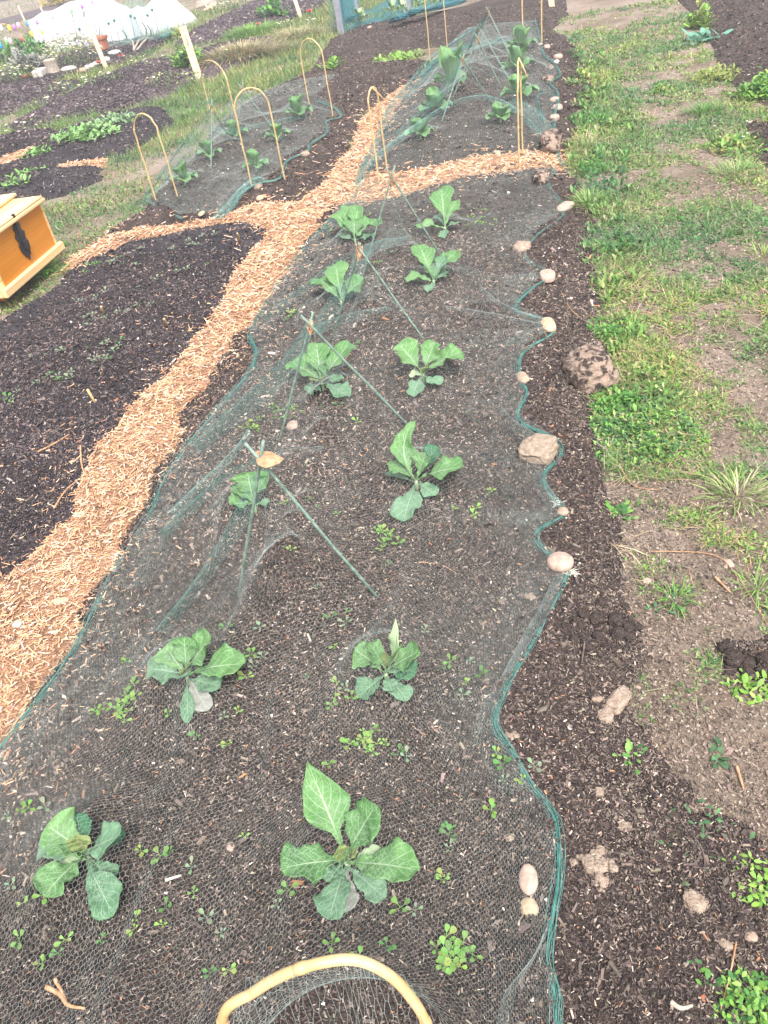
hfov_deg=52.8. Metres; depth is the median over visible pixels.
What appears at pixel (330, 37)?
grass
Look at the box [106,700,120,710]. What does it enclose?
seedling
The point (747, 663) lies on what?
compost lump
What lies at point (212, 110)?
cane frame
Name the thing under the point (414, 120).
cabbage plant
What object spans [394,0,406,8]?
cabbage plant
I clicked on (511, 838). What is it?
pebble
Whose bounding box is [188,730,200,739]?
seedling
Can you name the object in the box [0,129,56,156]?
soil bed
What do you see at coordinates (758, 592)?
grass tuft
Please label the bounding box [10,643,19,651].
pebble
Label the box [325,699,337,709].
seedling
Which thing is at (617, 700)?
earth clod
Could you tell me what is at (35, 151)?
weed clump
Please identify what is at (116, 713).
seedling
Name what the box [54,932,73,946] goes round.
seedling
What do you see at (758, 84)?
weed clump
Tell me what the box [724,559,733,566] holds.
pebble
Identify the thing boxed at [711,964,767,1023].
weed clump
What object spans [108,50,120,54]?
edging stone
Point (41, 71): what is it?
concrete block
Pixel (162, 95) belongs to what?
soil bed
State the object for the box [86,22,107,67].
marker stake
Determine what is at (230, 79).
grass
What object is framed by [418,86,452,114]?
cabbage plant
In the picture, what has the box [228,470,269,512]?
kale plant
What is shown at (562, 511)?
pebble
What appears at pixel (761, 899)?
weed clump
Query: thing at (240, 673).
seedling
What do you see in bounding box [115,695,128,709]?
seedling
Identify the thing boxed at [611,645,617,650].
compost lump
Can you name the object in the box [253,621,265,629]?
seedling
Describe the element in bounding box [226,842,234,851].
pebble
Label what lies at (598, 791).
earth clod
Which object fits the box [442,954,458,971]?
seedling
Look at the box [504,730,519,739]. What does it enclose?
earth clod
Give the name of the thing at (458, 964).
seedling
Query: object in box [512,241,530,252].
pebble
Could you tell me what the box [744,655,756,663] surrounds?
compost lump
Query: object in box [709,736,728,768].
weed clump
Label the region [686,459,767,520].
grass tuft
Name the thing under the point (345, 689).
seedling
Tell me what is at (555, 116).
pebble
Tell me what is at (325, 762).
seedling
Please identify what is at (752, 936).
pebble
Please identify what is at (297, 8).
marker stake
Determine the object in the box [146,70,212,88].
daisy clump
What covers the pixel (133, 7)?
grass
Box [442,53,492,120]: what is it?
cane frame
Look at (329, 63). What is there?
weed clump
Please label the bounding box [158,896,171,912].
seedling
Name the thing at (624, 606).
compost lump
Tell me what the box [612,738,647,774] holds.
weed clump
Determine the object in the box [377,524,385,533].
seedling
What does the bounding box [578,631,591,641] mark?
compost lump
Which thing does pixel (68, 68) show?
edging stone
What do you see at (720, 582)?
stick
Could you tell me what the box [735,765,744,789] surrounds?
stick
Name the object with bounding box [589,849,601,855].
earth crumb
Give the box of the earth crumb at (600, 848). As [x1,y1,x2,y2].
[595,844,607,855]
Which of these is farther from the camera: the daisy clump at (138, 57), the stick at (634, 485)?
the daisy clump at (138, 57)
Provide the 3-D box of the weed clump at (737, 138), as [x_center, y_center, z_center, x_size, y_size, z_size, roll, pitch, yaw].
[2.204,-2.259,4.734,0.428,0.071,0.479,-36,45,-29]
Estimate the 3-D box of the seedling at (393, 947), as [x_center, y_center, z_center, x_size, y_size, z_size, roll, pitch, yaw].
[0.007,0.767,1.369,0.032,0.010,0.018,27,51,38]
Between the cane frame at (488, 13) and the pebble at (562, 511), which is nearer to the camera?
the pebble at (562, 511)
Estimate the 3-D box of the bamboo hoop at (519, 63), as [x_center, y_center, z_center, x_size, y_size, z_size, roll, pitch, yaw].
[0.891,-2.529,4.929,0.066,0.648,0.310,1,40,14]
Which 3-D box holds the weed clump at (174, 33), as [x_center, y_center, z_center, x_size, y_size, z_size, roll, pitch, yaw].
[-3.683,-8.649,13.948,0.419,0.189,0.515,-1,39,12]
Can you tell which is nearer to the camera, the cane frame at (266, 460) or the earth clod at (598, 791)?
the earth clod at (598, 791)
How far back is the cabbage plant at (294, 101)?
6.81 m
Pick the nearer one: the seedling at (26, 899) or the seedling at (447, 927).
the seedling at (447, 927)
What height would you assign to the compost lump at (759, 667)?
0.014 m
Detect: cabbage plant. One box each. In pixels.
[168,161,197,185]
[196,140,221,157]
[222,119,248,137]
[242,148,268,171]
[264,123,291,140]
[286,93,312,117]
[352,7,367,18]
[385,0,399,9]
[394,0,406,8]
[404,116,434,137]
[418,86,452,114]
[433,40,468,89]
[485,101,514,121]
[498,42,534,70]
[499,73,538,96]
[506,25,536,48]
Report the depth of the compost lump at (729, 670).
1.80 m
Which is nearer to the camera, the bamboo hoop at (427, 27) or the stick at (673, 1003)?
the stick at (673, 1003)
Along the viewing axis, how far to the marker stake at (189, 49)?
9.75 m
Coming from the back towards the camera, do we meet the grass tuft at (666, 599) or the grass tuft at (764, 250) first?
the grass tuft at (764, 250)
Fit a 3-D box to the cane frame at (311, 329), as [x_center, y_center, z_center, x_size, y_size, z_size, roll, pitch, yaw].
[-0.170,-0.442,2.624,0.521,0.513,0.021,-5,38,6]
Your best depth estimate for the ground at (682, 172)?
2.84 m
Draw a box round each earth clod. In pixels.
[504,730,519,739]
[525,593,535,599]
[532,169,547,185]
[539,128,561,153]
[562,344,619,394]
[580,853,608,876]
[589,690,604,702]
[594,786,604,796]
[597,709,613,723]
[602,685,630,714]
[618,821,632,831]
[681,888,709,914]
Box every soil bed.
[0,0,76,25]
[0,38,166,91]
[0,80,74,117]
[0,106,174,178]
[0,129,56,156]
[0,166,101,200]
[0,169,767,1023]
[0,222,267,577]
[6,60,194,130]
[102,59,428,237]
[173,0,331,47]
[192,38,280,78]
[281,0,567,84]
[367,29,590,172]
[678,0,767,105]
[735,634,767,687]
[745,121,767,167]
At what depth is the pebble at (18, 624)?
2.23 m
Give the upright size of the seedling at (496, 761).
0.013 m
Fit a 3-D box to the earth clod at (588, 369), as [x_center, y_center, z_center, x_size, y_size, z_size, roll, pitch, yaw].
[0.768,-0.549,2.879,0.209,0.137,0.274,-1,39,12]
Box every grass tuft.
[32,259,74,285]
[171,101,216,124]
[183,34,296,70]
[219,18,286,40]
[248,38,307,60]
[263,21,330,42]
[557,185,615,211]
[562,127,615,150]
[610,530,650,570]
[649,573,702,618]
[676,97,731,118]
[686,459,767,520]
[695,154,767,184]
[725,560,767,607]
[737,240,767,259]
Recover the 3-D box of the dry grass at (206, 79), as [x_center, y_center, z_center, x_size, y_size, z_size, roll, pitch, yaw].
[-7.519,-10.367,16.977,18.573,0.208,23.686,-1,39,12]
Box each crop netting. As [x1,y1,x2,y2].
[0,110,569,1023]
[99,0,176,46]
[144,73,341,219]
[327,0,466,30]
[355,16,563,187]
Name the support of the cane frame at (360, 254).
on the soil bed at (580, 741)
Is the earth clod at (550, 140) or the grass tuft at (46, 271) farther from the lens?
the earth clod at (550, 140)
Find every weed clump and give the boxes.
[0,36,54,63]
[0,172,30,187]
[4,44,52,72]
[15,165,45,174]
[17,144,50,158]
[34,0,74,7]
[50,118,121,143]
[89,110,140,128]
[166,42,207,68]
[169,26,188,38]
[254,0,291,17]
[316,55,346,68]
[374,48,424,61]
[565,109,617,127]
[573,158,613,175]
[586,314,647,341]
[587,395,710,466]
[588,384,641,416]
[601,500,637,522]
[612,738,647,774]
[640,83,679,95]
[645,583,693,618]
[659,796,754,885]
[681,27,732,44]
[683,0,716,28]
[688,958,725,986]
[691,62,742,85]
[702,130,767,156]
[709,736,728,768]
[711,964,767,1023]
[720,668,767,704]
[722,850,767,907]
[728,66,767,102]
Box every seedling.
[4,877,15,889]
[10,929,23,948]
[17,895,27,906]
[20,799,34,812]
[32,894,46,903]
[34,954,44,969]
[37,796,50,810]
[49,947,63,957]
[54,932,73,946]
[96,704,104,714]
[96,932,105,943]
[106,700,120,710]
[112,704,122,715]
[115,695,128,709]
[117,714,131,722]
[125,676,138,689]
[126,923,137,935]
[133,909,140,920]
[135,844,147,856]
[150,846,168,863]
[154,919,166,927]
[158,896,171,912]
[185,855,195,873]
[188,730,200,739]
[198,908,213,923]
[202,965,216,978]
[215,927,225,937]
[222,963,236,975]
[237,671,253,679]
[245,647,256,657]
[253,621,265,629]
[271,898,281,908]
[277,881,298,895]
[321,760,335,767]
[322,932,339,952]
[323,611,337,618]
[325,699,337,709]
[337,616,351,625]
[337,682,349,691]
[339,737,358,749]
[344,690,358,699]
[349,946,362,952]
[362,731,371,743]
[367,738,382,747]
[369,724,380,732]
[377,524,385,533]
[378,936,396,951]
[389,896,410,913]
[391,743,404,755]
[392,536,404,544]
[400,745,412,761]
[405,902,422,915]
[429,940,440,953]
[435,867,449,876]
[435,874,449,882]
[436,953,449,969]
[437,940,459,971]
[438,935,448,956]
[439,824,456,841]
[440,924,456,941]
[441,821,455,830]
[441,938,464,965]
[441,950,466,966]
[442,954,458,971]
[443,653,455,668]
[444,957,466,974]
[445,839,453,851]
[451,930,474,951]
[457,688,469,700]
[464,945,482,961]
[475,665,487,676]
[482,798,496,817]
[492,746,501,758]
[493,755,511,769]
[514,774,525,783]
[527,757,541,771]
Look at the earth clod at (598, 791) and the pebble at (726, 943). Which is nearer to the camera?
the pebble at (726, 943)
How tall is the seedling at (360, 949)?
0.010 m
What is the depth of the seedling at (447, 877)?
1.46 m
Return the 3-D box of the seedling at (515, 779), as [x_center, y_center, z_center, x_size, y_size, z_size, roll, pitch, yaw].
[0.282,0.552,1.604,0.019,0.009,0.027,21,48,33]
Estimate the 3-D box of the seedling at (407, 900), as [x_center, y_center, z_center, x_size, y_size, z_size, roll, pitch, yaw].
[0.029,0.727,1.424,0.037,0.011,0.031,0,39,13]
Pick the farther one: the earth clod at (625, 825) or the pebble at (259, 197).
the pebble at (259, 197)
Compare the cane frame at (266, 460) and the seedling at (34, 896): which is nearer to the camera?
the seedling at (34, 896)
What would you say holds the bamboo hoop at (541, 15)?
on the soil bed at (556, 39)
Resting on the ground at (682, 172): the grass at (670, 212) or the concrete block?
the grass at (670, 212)
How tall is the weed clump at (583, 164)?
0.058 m
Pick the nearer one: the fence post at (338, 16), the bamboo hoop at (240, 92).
the bamboo hoop at (240, 92)
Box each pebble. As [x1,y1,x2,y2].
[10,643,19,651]
[12,620,22,628]
[53,597,68,605]
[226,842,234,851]
[254,183,262,189]
[256,195,263,200]
[286,420,296,429]
[300,151,309,156]
[503,834,513,841]
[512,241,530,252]
[516,371,529,383]
[518,864,537,895]
[520,897,538,916]
[539,269,555,282]
[540,317,555,332]
[541,75,553,82]
[544,64,553,69]
[547,552,573,572]
[549,96,558,102]
[549,114,558,120]
[553,53,562,58]
[553,103,562,109]
[556,201,574,211]
[557,507,568,515]
[642,577,651,583]
[719,938,733,950]
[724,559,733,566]
[744,931,757,942]
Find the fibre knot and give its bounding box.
[562,568,580,577]
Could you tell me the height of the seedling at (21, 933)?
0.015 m
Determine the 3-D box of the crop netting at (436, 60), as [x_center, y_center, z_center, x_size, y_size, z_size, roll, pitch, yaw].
[0.863,-4.377,7.201,1.527,0.665,6.404,-1,39,12]
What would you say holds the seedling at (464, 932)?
on the soil bed at (580, 741)
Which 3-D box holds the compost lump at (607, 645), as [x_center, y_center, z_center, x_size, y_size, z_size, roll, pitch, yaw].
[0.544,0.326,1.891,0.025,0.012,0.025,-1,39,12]
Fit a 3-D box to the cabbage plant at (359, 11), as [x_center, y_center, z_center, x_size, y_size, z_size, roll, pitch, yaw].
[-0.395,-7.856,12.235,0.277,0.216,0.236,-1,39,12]
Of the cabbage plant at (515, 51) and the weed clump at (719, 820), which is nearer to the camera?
the weed clump at (719, 820)
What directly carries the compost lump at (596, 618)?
on the soil bed at (580, 741)
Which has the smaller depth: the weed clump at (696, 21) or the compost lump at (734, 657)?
the compost lump at (734, 657)
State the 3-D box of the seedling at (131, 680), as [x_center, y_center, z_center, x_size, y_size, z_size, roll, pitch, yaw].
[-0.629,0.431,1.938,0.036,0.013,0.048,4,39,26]
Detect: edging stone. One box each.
[61,65,76,71]
[79,67,86,72]
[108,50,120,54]
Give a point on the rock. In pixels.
(538, 448)
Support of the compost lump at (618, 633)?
on the soil bed at (580, 741)
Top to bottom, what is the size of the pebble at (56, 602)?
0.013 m
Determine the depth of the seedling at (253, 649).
1.98 m
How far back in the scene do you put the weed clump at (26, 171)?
6.77 m
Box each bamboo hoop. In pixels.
[133,113,177,200]
[201,60,235,123]
[216,953,431,1023]
[233,87,284,187]
[300,38,332,115]
[367,86,387,182]
[424,0,447,61]
[517,57,527,168]
[521,0,541,40]
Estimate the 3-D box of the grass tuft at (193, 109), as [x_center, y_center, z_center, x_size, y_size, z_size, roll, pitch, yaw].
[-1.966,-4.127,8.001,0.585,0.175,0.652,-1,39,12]
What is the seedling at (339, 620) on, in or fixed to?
on the soil bed at (580, 741)
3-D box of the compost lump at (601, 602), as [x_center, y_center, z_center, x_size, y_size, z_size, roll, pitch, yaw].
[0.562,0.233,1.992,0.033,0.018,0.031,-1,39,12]
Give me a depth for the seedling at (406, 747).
1.67 m
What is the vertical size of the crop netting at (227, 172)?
0.472 m
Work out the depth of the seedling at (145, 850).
1.58 m
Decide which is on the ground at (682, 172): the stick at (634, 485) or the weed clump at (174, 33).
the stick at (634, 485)
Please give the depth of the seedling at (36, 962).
1.45 m
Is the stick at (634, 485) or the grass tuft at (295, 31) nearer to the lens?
the stick at (634, 485)
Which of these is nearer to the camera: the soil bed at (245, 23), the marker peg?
the marker peg
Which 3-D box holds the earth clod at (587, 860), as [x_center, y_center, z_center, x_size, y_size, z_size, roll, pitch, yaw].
[0.398,0.663,1.464,0.049,0.012,0.048,-13,38,-4]
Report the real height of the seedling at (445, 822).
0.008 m
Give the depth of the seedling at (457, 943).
1.35 m
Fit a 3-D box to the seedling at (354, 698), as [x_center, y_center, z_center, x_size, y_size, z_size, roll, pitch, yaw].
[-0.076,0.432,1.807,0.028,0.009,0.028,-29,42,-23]
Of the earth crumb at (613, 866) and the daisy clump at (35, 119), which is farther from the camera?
the daisy clump at (35, 119)
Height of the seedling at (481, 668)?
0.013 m
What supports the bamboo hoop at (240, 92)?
on the soil bed at (144, 219)
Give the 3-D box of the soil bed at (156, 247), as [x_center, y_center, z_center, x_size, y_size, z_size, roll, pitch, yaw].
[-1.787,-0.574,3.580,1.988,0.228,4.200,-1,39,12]
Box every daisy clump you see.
[0,64,37,82]
[2,113,71,130]
[27,95,49,106]
[42,30,103,70]
[43,71,123,92]
[105,52,175,73]
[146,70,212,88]
[210,0,249,10]
[216,46,232,62]
[271,17,323,31]
[706,122,757,139]
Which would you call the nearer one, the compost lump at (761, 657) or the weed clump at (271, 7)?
the compost lump at (761, 657)
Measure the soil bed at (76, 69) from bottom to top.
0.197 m
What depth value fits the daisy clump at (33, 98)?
9.84 m
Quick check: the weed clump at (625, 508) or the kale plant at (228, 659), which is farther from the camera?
the weed clump at (625, 508)
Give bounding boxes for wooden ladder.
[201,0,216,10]
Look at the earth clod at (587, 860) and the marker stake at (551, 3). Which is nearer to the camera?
the earth clod at (587, 860)
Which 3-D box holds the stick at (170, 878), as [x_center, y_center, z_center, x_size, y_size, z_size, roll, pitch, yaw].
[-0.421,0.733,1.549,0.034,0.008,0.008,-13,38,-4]
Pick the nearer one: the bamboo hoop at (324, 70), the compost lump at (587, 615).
the compost lump at (587, 615)
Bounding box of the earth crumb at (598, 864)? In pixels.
[593,858,604,870]
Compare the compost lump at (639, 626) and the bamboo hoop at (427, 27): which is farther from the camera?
the bamboo hoop at (427, 27)
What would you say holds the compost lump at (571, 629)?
on the soil bed at (580, 741)
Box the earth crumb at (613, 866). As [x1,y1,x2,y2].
[608,859,618,873]
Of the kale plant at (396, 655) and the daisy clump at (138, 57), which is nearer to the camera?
the kale plant at (396, 655)
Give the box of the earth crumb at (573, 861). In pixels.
[569,857,577,866]
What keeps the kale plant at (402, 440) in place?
on the soil bed at (580, 741)
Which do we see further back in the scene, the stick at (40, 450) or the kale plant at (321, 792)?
the stick at (40, 450)
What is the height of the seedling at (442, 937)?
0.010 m
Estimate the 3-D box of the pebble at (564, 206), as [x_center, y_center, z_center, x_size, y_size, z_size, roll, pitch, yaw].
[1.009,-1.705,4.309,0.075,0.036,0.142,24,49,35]
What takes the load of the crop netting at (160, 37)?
on the soil bed at (76, 69)
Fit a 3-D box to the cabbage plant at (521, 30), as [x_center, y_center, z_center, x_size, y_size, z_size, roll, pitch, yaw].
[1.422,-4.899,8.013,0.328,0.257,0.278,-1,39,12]
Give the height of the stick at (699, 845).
0.015 m
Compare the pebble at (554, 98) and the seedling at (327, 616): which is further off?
the pebble at (554, 98)
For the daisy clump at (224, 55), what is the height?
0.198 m
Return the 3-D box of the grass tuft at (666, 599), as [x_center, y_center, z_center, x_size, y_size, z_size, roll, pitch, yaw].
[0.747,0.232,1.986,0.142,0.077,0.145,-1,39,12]
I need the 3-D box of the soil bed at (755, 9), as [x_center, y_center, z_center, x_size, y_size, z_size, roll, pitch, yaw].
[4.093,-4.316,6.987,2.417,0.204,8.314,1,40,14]
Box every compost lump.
[566,626,575,632]
[569,633,579,642]
[572,616,579,623]
[576,608,586,618]
[576,620,585,629]
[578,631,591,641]
[581,611,589,619]
[585,642,595,652]
[590,612,603,625]
[592,629,606,641]
[596,598,607,607]
[598,611,605,619]
[601,642,610,649]
[606,611,624,625]
[610,624,626,640]
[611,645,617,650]
[620,603,629,609]
[622,621,635,631]
[624,631,635,641]
[634,622,643,631]
[716,638,735,652]
[722,664,736,675]
[723,647,743,666]
[738,666,759,678]
[739,660,756,667]
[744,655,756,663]
[754,663,767,673]
[756,651,767,663]
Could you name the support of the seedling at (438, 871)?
on the soil bed at (580, 741)
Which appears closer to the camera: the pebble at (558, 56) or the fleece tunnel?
the pebble at (558, 56)
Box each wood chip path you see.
[0,84,565,747]
[0,146,32,163]
[63,159,108,168]
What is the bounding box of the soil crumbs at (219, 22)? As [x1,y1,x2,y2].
[0,0,401,179]
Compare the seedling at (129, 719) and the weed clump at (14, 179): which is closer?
the seedling at (129, 719)
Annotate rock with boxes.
[518,433,558,465]
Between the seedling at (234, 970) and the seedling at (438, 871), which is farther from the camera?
the seedling at (438, 871)
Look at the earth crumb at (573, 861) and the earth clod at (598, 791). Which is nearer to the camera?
the earth crumb at (573, 861)
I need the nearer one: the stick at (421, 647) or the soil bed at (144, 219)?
the stick at (421, 647)
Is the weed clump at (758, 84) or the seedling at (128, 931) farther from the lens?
the weed clump at (758, 84)
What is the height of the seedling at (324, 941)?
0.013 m
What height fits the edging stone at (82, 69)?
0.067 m
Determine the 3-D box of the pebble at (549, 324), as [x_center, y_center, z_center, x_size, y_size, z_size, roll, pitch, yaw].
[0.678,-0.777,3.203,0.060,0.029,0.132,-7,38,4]
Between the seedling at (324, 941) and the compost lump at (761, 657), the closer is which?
the seedling at (324, 941)
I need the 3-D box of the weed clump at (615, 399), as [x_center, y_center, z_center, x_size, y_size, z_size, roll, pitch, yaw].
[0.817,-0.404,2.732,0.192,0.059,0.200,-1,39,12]
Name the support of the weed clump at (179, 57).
on the soil bed at (236, 63)
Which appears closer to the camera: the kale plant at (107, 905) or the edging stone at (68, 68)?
the kale plant at (107, 905)
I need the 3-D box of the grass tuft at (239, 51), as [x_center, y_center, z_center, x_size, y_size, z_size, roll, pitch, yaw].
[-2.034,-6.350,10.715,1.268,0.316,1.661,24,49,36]
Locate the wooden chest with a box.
[0,196,64,301]
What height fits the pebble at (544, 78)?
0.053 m
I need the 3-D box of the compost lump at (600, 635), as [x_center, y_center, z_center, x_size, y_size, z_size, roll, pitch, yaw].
[0.533,0.304,1.916,0.037,0.020,0.037,-1,39,12]
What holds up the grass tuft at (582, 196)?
on the ground at (682, 172)
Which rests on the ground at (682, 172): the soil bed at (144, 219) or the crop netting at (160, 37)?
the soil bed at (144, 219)
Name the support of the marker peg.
on the soil bed at (156, 247)
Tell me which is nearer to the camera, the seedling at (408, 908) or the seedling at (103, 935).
the seedling at (408, 908)
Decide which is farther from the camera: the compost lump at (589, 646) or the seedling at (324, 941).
the compost lump at (589, 646)
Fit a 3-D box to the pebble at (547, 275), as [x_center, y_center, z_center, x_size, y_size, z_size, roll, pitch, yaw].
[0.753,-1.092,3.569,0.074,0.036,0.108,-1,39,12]
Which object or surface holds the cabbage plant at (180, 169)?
on the soil bed at (144, 219)
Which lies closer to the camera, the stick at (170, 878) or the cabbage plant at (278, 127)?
the stick at (170, 878)
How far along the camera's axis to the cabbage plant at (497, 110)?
5.77 m
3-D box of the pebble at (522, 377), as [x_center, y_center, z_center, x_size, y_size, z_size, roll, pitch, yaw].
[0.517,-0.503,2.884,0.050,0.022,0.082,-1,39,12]
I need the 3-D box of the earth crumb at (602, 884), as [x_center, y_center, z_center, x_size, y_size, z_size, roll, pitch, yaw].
[0.408,0.687,1.434,0.018,0.010,0.023,26,50,37]
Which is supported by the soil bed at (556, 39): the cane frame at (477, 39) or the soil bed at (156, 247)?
the cane frame at (477, 39)
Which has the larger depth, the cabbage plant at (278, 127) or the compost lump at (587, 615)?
the cabbage plant at (278, 127)
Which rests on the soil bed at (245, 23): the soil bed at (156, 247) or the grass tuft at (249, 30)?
the grass tuft at (249, 30)
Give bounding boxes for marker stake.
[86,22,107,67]
[179,26,202,79]
[293,0,301,16]
[548,0,554,6]
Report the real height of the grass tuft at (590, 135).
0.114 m
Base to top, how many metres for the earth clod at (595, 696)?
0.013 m
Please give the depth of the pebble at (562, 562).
2.08 m
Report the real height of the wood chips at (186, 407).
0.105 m
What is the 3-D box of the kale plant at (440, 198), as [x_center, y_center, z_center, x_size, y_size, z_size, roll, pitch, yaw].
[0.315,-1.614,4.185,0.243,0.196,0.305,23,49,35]
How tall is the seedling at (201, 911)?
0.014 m
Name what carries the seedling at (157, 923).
on the soil bed at (580, 741)
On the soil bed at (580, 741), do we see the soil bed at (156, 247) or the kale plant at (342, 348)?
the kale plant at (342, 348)
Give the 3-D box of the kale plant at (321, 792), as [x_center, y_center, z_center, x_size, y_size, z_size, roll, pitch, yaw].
[-0.077,0.652,1.455,0.284,0.194,0.191,19,47,32]
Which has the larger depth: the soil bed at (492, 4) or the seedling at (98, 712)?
the soil bed at (492, 4)
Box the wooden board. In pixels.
[0,193,16,207]
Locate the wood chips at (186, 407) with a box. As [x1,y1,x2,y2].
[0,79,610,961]
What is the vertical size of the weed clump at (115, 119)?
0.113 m
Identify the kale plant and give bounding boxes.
[32,807,124,920]
[146,628,245,723]
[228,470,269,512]
[280,762,419,919]
[285,340,356,397]
[310,261,366,305]
[330,204,382,243]
[352,618,420,700]
[386,420,462,521]
[393,337,463,396]
[405,244,460,291]
[412,185,461,237]
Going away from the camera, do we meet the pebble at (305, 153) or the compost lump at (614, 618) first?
the compost lump at (614, 618)
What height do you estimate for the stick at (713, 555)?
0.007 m
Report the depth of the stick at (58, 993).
1.40 m
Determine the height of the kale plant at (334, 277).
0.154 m
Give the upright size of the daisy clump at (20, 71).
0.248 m
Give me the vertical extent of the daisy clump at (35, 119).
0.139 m
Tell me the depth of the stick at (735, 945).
1.30 m
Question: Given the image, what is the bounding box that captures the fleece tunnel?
[28,0,196,51]
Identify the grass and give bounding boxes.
[0,0,389,61]
[0,0,423,164]
[0,0,444,170]
[0,32,438,314]
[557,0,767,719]
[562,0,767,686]
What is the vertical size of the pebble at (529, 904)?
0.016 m
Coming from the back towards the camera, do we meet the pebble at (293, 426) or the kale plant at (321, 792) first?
the pebble at (293, 426)
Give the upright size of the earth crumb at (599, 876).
0.010 m
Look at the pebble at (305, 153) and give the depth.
5.88 m
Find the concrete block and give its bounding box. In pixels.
[31,67,47,77]
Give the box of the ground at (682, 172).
[0,0,767,846]
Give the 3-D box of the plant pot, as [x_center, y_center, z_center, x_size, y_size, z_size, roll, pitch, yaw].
[-5.000,-8.322,13.545,0.234,0.400,0.221,-1,39,12]
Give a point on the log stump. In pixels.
(51, 65)
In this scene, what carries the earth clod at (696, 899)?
on the soil bed at (580, 741)
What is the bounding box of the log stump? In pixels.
[43,58,59,72]
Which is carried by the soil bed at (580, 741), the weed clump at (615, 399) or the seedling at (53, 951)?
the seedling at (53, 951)
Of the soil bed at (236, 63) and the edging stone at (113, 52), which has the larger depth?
the edging stone at (113, 52)
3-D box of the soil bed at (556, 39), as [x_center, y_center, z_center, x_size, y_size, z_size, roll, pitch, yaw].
[1.047,-4.089,7.379,1.900,0.201,5.920,-1,39,12]
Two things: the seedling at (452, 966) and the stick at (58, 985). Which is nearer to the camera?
the seedling at (452, 966)
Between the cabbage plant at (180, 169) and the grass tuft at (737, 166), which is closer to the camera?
the grass tuft at (737, 166)
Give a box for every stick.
[37,434,69,451]
[44,984,85,1009]
[53,477,81,508]
[53,978,67,1001]
[79,444,95,481]
[165,874,181,881]
[413,640,442,662]
[581,641,584,662]
[607,960,621,977]
[617,459,658,489]
[650,551,766,622]
[670,1000,693,1010]
[676,816,704,878]
[714,576,730,591]
[719,941,736,1011]
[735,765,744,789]
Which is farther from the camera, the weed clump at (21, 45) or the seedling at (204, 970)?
the weed clump at (21, 45)
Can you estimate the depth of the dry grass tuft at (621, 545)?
2.16 m
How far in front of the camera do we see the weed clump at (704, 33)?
7.43 m
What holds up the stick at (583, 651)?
on the soil bed at (580, 741)
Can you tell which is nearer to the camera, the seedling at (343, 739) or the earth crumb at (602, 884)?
the earth crumb at (602, 884)
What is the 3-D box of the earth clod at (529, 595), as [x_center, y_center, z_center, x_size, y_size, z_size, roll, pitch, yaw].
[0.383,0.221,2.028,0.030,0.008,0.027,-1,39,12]
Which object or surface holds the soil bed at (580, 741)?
on the ground at (682, 172)
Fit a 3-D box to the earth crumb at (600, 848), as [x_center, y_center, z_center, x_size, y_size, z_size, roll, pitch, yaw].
[0.417,0.649,1.484,0.026,0.012,0.022,-1,39,12]
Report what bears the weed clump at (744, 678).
on the ground at (682, 172)
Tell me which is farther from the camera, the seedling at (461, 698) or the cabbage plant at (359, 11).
the cabbage plant at (359, 11)
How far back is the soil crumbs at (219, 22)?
10.69 m
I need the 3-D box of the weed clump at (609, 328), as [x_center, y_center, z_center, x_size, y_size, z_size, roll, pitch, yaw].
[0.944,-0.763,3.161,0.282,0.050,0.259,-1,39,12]
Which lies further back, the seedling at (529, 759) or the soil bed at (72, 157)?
the soil bed at (72, 157)
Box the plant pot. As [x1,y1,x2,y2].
[91,23,109,49]
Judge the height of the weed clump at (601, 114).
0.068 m
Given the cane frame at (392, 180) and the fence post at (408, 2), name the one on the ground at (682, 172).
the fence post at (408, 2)
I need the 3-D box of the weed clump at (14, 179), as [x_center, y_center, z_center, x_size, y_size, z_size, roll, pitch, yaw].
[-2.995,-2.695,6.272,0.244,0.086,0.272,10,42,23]
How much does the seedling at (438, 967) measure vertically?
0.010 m
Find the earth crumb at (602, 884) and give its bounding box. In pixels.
[599,876,609,888]
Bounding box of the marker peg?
[86,389,96,402]
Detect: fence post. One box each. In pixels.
[333,0,343,34]
[406,0,411,10]
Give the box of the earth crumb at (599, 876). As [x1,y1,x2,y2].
[594,871,604,881]
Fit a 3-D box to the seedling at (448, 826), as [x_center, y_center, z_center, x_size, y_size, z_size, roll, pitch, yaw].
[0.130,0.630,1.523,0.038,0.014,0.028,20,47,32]
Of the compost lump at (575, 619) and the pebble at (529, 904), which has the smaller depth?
the pebble at (529, 904)
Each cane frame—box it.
[206,98,237,167]
[237,80,269,127]
[237,439,378,598]
[278,311,406,440]
[333,242,424,339]
[363,165,440,270]
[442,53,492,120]
[453,32,500,96]
[465,23,508,78]
[475,6,507,51]

